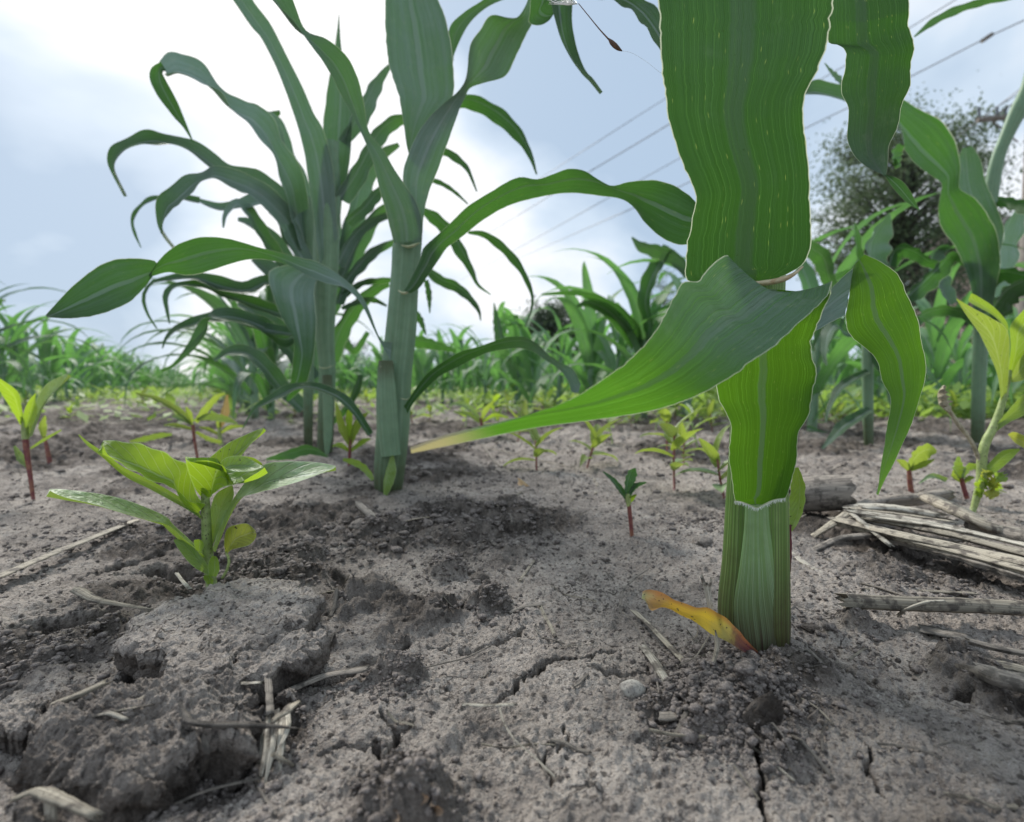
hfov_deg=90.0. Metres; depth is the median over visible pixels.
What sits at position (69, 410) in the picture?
weed seedling
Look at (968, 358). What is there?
corn plant
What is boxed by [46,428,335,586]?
weed seedling
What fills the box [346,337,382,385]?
corn plant
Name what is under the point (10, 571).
straw piece
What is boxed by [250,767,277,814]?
straw bit
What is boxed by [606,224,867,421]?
corn plant
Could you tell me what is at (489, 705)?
straw piece
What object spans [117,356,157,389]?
corn plant
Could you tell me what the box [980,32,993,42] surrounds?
cable splice
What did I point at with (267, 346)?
corn plant
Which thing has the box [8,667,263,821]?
soil clod
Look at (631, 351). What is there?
corn plant
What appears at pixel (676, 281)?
corn plant
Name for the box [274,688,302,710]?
soil clod
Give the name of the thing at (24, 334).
corn plant
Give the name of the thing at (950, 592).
straw piece
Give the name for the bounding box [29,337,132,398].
corn plant
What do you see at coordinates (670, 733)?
root strand
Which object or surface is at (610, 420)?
weed seedling
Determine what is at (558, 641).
straw bit
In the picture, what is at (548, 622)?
straw bit
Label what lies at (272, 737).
frayed straw
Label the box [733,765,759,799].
straw bit
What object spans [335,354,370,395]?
corn plant
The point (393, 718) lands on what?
straw bit
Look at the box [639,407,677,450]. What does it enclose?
weed seedling
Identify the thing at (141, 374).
corn plant
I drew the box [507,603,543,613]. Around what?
straw bit
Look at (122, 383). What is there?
corn plant
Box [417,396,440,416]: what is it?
weed seedling
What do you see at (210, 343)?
corn plant
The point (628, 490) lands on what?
weed seedling
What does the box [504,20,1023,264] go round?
power cable
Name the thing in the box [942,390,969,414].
weed seedling
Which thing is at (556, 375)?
corn plant
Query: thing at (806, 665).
straw bit
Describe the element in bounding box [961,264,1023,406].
corn plant
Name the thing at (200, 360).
corn plant
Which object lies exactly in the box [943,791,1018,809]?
straw bit
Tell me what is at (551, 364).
corn plant
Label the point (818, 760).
straw bit
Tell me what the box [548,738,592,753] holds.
straw bit
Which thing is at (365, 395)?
weed seedling
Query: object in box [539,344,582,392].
corn plant
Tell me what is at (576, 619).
straw bit
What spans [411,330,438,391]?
corn plant
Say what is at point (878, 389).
corn plant
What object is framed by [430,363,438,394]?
corn plant
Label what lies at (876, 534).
straw piece
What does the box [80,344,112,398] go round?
corn plant
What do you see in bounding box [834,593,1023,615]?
dead stalk
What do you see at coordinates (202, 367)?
corn plant
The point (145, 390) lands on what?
weed seedling
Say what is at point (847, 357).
corn plant
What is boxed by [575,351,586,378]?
corn plant
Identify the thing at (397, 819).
husk scrap
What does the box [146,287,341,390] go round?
corn plant
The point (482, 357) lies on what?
corn plant
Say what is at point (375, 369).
corn plant
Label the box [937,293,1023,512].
tall weed
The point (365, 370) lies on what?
corn plant
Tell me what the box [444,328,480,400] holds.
corn plant
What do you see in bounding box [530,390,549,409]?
weed seedling
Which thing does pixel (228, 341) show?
corn plant
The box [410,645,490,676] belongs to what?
root strand
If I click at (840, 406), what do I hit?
weed seedling
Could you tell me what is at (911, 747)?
straw bit
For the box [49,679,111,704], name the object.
straw piece
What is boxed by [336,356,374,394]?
corn plant
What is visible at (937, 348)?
corn plant
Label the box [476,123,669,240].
power cable
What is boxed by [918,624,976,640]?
straw piece
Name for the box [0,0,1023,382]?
sky
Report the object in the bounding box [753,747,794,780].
root strand
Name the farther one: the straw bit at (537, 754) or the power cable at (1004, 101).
the power cable at (1004, 101)
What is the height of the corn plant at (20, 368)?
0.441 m
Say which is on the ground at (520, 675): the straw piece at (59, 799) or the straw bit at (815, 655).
the straw bit at (815, 655)
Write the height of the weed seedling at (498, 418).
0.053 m
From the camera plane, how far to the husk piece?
0.26 m
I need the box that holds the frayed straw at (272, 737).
[257,708,290,783]
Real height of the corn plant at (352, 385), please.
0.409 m
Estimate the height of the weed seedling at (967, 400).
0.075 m
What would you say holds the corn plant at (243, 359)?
on the ground at (520, 675)
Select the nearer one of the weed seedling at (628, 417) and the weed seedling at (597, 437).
the weed seedling at (597, 437)
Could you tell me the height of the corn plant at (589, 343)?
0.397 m
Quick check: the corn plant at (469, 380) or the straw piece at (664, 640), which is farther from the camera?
the corn plant at (469, 380)
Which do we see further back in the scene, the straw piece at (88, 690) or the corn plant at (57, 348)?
the corn plant at (57, 348)
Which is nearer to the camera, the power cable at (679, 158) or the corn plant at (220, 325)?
the corn plant at (220, 325)
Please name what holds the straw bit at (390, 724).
on the ground at (520, 675)
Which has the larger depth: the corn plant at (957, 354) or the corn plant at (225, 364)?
the corn plant at (225, 364)
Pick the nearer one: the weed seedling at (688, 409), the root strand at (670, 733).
the root strand at (670, 733)
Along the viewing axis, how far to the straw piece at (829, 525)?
0.25 m
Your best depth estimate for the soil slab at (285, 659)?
0.13 m
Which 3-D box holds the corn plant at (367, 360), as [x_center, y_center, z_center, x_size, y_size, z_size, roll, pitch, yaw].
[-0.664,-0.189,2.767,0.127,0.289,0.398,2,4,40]
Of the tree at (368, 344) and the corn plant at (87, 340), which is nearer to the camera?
the corn plant at (87, 340)
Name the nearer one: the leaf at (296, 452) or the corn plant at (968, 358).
the leaf at (296, 452)
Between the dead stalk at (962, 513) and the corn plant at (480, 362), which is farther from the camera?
the corn plant at (480, 362)
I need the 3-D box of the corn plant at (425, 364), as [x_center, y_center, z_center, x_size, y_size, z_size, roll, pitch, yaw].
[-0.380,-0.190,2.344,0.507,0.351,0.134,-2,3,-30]
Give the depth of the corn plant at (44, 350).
2.28 m
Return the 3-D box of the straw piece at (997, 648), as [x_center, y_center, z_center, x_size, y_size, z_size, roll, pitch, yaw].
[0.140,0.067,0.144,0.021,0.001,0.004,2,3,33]
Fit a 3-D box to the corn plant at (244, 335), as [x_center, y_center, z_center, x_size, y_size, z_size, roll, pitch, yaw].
[-0.611,-0.161,1.238,0.559,0.408,0.133,-2,4,-42]
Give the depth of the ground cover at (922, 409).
1.25 m
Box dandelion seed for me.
[549,0,621,50]
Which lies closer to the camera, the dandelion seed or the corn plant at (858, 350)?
the dandelion seed
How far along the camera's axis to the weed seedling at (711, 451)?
0.35 m
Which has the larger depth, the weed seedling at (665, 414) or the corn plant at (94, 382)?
the corn plant at (94, 382)
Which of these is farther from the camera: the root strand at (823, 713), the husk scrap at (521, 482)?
the husk scrap at (521, 482)
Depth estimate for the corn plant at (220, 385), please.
2.72 m
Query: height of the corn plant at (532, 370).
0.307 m
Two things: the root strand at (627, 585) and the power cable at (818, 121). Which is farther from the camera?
the power cable at (818, 121)
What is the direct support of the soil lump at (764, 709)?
on the soil crumbs
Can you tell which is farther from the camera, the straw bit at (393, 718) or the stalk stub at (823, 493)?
the stalk stub at (823, 493)
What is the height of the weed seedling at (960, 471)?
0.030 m
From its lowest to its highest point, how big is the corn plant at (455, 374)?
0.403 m
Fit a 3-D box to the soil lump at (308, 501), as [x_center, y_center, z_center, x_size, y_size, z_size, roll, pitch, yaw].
[-0.127,0.059,0.312,0.017,0.012,0.018,1,3,25]
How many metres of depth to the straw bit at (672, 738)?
0.11 m
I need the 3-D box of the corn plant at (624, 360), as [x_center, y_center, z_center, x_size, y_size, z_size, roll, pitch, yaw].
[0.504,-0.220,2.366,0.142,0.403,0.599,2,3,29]
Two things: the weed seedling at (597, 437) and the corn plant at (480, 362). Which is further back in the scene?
the corn plant at (480, 362)
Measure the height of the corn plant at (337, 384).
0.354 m
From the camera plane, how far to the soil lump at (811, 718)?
0.11 m
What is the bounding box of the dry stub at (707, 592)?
[679,574,718,667]
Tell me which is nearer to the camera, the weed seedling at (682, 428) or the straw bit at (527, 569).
the straw bit at (527, 569)
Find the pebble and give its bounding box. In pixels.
[619,679,645,697]
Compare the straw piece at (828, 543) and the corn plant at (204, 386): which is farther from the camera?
the corn plant at (204, 386)
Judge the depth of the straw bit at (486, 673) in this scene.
0.14 m
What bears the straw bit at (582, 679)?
on the ground at (520, 675)
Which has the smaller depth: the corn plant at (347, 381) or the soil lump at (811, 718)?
the soil lump at (811, 718)
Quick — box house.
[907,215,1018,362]
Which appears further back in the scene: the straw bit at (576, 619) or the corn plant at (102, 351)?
the corn plant at (102, 351)
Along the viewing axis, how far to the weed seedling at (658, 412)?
0.90 m
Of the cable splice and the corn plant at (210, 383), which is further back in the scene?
the cable splice
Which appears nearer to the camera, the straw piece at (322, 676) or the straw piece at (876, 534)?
the straw piece at (322, 676)
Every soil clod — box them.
[0,698,48,756]
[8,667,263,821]
[12,781,90,821]
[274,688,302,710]
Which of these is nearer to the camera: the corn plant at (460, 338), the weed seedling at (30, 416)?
the weed seedling at (30, 416)
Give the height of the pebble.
0.005 m
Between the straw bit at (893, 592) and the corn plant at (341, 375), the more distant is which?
the corn plant at (341, 375)
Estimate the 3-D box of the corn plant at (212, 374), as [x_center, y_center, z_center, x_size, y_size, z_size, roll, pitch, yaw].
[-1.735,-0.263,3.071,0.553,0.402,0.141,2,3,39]
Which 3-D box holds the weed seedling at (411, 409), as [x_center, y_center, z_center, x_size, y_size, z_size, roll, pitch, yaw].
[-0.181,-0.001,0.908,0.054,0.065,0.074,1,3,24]
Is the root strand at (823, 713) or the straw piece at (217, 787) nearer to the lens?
the straw piece at (217, 787)
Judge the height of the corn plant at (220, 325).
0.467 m
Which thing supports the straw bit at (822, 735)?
on the ground at (520, 675)
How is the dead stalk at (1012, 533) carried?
on the ground at (520, 675)
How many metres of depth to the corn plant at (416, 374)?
2.41 m
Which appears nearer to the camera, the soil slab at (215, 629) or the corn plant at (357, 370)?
the soil slab at (215, 629)
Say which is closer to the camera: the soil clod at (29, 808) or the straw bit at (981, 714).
the soil clod at (29, 808)
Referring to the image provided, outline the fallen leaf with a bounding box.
[130,432,171,441]
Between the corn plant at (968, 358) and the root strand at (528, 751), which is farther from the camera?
the corn plant at (968, 358)
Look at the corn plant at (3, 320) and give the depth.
2.02 m
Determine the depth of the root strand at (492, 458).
0.55 m
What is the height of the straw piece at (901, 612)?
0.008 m
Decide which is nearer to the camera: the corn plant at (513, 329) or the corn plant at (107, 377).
the corn plant at (513, 329)
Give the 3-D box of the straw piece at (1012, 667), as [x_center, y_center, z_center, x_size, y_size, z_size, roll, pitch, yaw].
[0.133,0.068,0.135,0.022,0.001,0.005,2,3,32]
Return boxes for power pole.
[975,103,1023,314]
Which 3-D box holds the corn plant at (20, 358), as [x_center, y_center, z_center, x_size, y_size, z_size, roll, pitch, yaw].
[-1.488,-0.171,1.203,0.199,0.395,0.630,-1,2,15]
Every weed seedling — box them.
[0,373,71,499]
[38,416,52,463]
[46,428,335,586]
[62,403,74,419]
[106,391,123,406]
[130,387,150,403]
[131,388,144,401]
[135,392,237,457]
[199,395,244,445]
[332,403,370,465]
[361,389,370,402]
[410,402,432,423]
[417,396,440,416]
[449,401,507,425]
[461,397,476,426]
[483,406,508,424]
[487,393,508,419]
[502,391,518,413]
[503,411,563,470]
[507,399,540,441]
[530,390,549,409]
[571,417,623,467]
[603,468,645,536]
[605,417,615,443]
[617,415,639,426]
[635,407,704,490]
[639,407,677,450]
[650,409,660,430]
[656,402,684,418]
[658,421,704,465]
[675,425,729,498]
[680,403,717,449]
[699,398,729,431]
[819,405,851,422]
[829,402,844,420]
[844,389,861,409]
[896,443,936,492]
[919,456,975,498]
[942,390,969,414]
[951,388,991,409]
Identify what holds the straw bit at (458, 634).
on the ground at (520, 675)
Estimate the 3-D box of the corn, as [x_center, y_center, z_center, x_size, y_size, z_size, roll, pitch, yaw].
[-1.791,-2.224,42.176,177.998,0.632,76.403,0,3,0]
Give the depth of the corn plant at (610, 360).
1.29 m
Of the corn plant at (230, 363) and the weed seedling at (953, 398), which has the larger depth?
the corn plant at (230, 363)
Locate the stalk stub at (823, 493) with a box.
[789,474,857,511]
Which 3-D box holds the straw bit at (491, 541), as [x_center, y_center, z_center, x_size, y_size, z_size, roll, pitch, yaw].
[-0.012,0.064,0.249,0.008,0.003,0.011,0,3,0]
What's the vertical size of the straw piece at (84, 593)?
0.002 m
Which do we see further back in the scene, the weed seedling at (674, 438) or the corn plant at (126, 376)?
the corn plant at (126, 376)
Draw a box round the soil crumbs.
[0,429,1023,821]
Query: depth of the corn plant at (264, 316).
0.65 m
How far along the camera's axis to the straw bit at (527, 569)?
0.21 m
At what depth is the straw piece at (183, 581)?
0.18 m
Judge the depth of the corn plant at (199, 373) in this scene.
3.29 m
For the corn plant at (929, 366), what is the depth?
2.58 m
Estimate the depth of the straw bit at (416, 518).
0.27 m
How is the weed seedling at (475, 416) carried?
on the ground at (520, 675)
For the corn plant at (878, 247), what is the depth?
0.64 m
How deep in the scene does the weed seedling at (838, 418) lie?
0.90 m
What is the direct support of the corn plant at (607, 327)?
on the ground at (520, 675)
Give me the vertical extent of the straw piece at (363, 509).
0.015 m
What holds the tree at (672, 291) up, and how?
on the ground at (520, 675)
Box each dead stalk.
[827,507,1023,580]
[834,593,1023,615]
[842,488,955,517]
[914,492,1023,532]
[954,662,1023,693]
[964,521,1023,541]
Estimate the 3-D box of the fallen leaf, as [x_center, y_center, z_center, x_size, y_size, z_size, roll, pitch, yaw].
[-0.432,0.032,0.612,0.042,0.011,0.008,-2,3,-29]
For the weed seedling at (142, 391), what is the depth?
1.87 m
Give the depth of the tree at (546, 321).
36.13 m
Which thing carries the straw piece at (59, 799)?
on the soil clod at (29, 808)
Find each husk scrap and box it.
[391,810,399,821]
[420,793,428,805]
[430,799,443,815]
[518,478,527,485]
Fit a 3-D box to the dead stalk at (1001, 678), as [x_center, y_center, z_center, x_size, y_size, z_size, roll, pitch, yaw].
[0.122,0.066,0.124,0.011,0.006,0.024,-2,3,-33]
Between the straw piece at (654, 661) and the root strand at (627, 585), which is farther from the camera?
the root strand at (627, 585)
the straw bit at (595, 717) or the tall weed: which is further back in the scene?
the tall weed
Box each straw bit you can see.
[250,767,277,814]
[328,588,337,617]
[374,714,409,733]
[385,709,414,725]
[387,516,428,521]
[445,628,474,637]
[479,668,491,677]
[480,539,495,544]
[481,743,555,748]
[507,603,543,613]
[519,558,535,581]
[521,735,547,776]
[539,605,556,637]
[543,637,576,645]
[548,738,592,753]
[551,585,596,600]
[556,618,594,621]
[572,673,588,688]
[572,716,618,720]
[658,709,688,746]
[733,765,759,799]
[766,722,792,754]
[778,661,827,666]
[780,725,834,779]
[803,650,823,662]
[820,719,828,752]
[860,582,909,596]
[877,742,941,758]
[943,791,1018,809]
[944,702,1021,723]
[1004,720,1023,723]
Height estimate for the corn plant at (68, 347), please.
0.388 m
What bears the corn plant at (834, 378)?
on the ground at (520, 675)
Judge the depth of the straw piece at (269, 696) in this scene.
0.11 m
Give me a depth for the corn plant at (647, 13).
0.28 m
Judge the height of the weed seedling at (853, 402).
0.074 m
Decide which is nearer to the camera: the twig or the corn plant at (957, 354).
the twig
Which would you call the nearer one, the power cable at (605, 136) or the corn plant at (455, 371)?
the corn plant at (455, 371)
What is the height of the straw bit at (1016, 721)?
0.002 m
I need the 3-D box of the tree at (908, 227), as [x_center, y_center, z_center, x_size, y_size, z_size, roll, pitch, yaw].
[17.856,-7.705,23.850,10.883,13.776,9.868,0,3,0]
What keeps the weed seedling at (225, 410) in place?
on the ground at (520, 675)
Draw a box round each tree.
[343,337,373,366]
[507,295,608,363]
[650,266,675,306]
[796,70,1023,312]
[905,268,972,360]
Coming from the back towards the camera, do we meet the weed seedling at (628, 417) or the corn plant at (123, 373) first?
the corn plant at (123, 373)
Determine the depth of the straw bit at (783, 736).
0.10 m
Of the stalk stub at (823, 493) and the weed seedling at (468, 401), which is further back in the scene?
the weed seedling at (468, 401)
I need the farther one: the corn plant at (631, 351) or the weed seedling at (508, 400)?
the corn plant at (631, 351)
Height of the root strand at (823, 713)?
0.001 m
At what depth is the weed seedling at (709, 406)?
0.85 m
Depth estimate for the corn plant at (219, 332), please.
1.93 m
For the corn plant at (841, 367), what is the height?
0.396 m
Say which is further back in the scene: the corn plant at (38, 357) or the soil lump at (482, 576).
the corn plant at (38, 357)
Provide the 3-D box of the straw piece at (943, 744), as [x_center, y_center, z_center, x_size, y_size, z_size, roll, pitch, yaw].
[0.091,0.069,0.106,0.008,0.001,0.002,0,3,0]
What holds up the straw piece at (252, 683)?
on the soil clod at (140, 764)
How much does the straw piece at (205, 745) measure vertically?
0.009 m
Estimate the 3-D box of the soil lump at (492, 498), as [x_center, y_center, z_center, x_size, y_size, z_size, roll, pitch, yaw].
[-0.012,0.058,0.324,0.013,0.008,0.013,0,3,0]
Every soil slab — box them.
[110,577,324,682]
[232,628,330,706]
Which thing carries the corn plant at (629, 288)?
on the ground at (520, 675)
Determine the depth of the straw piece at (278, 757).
0.10 m
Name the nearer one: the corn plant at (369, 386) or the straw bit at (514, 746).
the straw bit at (514, 746)
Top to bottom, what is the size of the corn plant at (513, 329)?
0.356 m
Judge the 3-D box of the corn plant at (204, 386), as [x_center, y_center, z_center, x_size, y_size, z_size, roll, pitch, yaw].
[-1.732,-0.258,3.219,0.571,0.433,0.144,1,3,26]
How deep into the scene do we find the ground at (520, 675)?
0.17 m
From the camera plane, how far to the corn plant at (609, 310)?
1.08 m
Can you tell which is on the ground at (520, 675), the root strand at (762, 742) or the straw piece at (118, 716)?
the root strand at (762, 742)
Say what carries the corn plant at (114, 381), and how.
on the ground at (520, 675)
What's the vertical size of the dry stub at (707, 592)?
0.023 m
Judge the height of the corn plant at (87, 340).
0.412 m
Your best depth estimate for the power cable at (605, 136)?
23.32 m
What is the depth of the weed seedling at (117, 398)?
1.80 m
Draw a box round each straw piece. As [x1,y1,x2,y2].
[0,519,141,578]
[6,786,106,821]
[43,789,57,821]
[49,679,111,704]
[70,586,153,609]
[93,711,129,722]
[115,703,155,711]
[172,776,261,806]
[174,572,192,589]
[199,733,209,780]
[241,681,262,684]
[264,677,274,715]
[270,752,295,767]
[275,664,371,699]
[352,500,375,515]
[462,703,516,706]
[630,609,685,667]
[638,644,667,681]
[658,711,679,721]
[792,551,832,577]
[811,507,852,537]
[812,532,875,551]
[848,647,867,659]
[849,512,894,546]
[865,588,979,594]
[896,600,947,615]
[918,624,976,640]
[933,741,971,746]
[965,637,1023,656]
[984,657,1023,672]
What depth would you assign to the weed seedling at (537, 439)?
0.44 m
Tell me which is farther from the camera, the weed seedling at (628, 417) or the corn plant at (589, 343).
the corn plant at (589, 343)
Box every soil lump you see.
[289,497,319,507]
[348,518,363,530]
[470,572,489,581]
[484,496,496,501]
[692,536,713,546]
[741,691,783,729]
[801,623,822,633]
[806,707,819,724]
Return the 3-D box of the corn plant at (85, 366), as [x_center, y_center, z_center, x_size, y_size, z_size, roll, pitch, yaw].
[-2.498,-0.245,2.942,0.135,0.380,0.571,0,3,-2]
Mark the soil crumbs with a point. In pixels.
(708, 687)
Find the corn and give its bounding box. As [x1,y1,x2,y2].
[6,346,962,394]
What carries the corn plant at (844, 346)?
on the ground at (520, 675)
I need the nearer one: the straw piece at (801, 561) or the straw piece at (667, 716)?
the straw piece at (667, 716)
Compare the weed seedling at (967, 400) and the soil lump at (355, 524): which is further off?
the weed seedling at (967, 400)
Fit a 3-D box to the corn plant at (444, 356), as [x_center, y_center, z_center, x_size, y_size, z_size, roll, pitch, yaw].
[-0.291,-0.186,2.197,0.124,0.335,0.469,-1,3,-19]
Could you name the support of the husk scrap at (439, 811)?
on the ground at (520, 675)
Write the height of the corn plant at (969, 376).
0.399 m
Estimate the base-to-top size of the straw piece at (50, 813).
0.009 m
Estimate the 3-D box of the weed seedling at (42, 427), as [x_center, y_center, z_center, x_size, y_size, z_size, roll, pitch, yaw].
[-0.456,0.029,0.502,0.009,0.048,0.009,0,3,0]
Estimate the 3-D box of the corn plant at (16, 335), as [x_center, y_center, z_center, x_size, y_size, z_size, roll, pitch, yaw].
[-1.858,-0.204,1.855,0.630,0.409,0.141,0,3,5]
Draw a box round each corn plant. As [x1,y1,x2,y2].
[0,282,35,392]
[0,283,103,406]
[0,299,37,399]
[0,301,106,392]
[0,305,96,404]
[0,313,61,404]
[0,346,51,375]
[18,318,86,403]
[29,326,123,400]
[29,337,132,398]
[36,332,115,395]
[38,333,80,401]
[46,0,695,495]
[61,332,129,398]
[75,343,135,392]
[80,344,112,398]
[84,348,158,392]
[86,346,146,392]
[91,342,137,392]
[94,345,113,396]
[107,0,536,454]
[107,350,134,389]
[110,355,160,389]
[112,278,346,413]
[112,282,375,419]
[113,351,144,387]
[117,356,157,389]
[130,34,490,445]
[141,286,339,393]
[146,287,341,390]
[157,332,231,397]
[167,314,287,402]
[171,322,291,401]
[174,336,258,381]
[178,341,225,395]
[182,336,220,393]
[186,358,223,391]
[192,328,257,406]
[193,322,279,387]
[195,341,227,385]
[197,327,257,388]
[201,337,259,395]
[230,285,289,420]
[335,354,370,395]
[335,356,346,392]
[335,360,345,389]
[336,348,370,394]
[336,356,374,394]
[337,356,374,390]
[338,351,375,393]
[342,349,368,393]
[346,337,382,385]
[349,357,377,387]
[350,352,382,391]
[373,333,474,403]
[410,0,925,654]
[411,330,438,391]
[411,349,430,400]
[420,325,493,403]
[422,324,549,405]
[425,329,465,403]
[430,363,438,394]
[434,364,481,394]
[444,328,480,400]
[447,343,481,388]
[449,0,659,93]
[460,306,555,407]
[466,347,483,388]
[467,342,512,392]
[470,301,512,405]
[470,356,488,390]
[484,302,625,404]
[486,310,557,407]
[493,237,685,353]
[501,261,638,408]
[534,248,683,418]
[537,338,577,393]
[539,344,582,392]
[540,353,563,387]
[551,333,574,395]
[553,291,676,398]
[556,324,624,390]
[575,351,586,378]
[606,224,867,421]
[615,342,629,366]
[626,345,634,356]
[658,240,837,415]
[796,192,1022,431]
[805,0,1023,442]
[807,213,938,448]
[811,306,922,410]
[812,351,850,375]
[827,316,882,396]
[828,317,886,405]
[849,347,861,388]
[880,262,1023,416]
[923,333,961,392]
[925,324,1020,396]
[928,339,988,391]
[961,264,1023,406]
[963,288,1023,410]
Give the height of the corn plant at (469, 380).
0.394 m
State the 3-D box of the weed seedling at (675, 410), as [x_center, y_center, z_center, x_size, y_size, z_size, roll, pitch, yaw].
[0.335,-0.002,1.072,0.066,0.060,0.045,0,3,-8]
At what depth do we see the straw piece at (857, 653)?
0.14 m
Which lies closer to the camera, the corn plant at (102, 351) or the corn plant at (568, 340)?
the corn plant at (568, 340)
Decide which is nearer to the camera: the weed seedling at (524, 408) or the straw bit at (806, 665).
the straw bit at (806, 665)
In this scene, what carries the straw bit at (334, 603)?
on the ground at (520, 675)
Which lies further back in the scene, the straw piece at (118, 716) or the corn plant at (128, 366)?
the corn plant at (128, 366)
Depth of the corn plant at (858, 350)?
2.90 m
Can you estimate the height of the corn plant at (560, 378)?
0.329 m
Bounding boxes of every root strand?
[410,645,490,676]
[482,443,508,471]
[499,707,555,777]
[619,569,647,613]
[622,611,661,708]
[648,728,704,738]
[753,732,792,771]
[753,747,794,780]
[801,697,833,723]
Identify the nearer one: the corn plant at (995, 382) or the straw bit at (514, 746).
the straw bit at (514, 746)
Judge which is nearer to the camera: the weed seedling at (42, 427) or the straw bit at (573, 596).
the straw bit at (573, 596)
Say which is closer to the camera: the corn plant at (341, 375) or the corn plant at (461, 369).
the corn plant at (461, 369)
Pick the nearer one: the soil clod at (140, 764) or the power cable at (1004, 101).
the soil clod at (140, 764)
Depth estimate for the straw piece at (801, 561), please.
0.21 m
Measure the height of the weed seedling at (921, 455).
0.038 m
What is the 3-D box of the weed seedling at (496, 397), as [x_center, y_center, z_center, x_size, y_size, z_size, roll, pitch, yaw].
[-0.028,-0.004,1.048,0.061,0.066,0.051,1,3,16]
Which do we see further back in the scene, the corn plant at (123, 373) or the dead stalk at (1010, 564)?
the corn plant at (123, 373)
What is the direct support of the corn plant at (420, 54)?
on the ground at (520, 675)
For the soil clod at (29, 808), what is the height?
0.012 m
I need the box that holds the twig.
[177,701,299,729]
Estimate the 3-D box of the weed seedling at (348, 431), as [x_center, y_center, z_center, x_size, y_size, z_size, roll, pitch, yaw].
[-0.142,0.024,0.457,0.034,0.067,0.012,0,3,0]
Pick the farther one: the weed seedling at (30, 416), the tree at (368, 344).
the tree at (368, 344)
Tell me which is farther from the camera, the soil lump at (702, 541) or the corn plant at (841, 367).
the corn plant at (841, 367)
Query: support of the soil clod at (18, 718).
on the ground at (520, 675)
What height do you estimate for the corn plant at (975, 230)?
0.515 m
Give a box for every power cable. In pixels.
[463,0,954,278]
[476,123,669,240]
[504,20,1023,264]
[539,98,665,178]
[954,90,1018,138]
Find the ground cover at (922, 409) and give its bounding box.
[0,379,1023,422]
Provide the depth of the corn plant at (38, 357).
1.63 m
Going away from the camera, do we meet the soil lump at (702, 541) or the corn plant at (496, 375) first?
the soil lump at (702, 541)
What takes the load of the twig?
on the soil clod at (140, 764)
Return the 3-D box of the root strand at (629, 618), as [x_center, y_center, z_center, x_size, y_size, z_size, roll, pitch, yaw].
[0.036,0.067,0.143,0.005,0.001,0.051,0,3,0]
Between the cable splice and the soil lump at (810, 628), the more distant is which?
the cable splice
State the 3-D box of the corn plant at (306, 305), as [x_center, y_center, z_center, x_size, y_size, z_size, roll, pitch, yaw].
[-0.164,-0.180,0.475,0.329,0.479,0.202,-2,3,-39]
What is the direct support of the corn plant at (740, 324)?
on the ground at (520, 675)
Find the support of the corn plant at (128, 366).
on the ground at (520, 675)
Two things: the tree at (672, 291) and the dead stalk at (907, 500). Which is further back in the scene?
the tree at (672, 291)
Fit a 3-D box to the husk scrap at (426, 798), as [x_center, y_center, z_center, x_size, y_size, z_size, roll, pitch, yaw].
[-0.017,0.067,0.088,0.007,0.008,0.006,0,3,0]
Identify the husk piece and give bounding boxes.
[843,503,955,520]
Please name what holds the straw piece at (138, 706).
on the soil clod at (140, 764)
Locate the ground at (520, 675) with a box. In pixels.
[0,387,1023,821]
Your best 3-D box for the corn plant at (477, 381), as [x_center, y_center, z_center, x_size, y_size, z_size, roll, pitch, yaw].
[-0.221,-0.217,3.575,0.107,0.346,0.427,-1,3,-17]
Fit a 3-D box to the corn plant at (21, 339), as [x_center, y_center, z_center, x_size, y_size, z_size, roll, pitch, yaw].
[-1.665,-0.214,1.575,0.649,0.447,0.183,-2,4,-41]

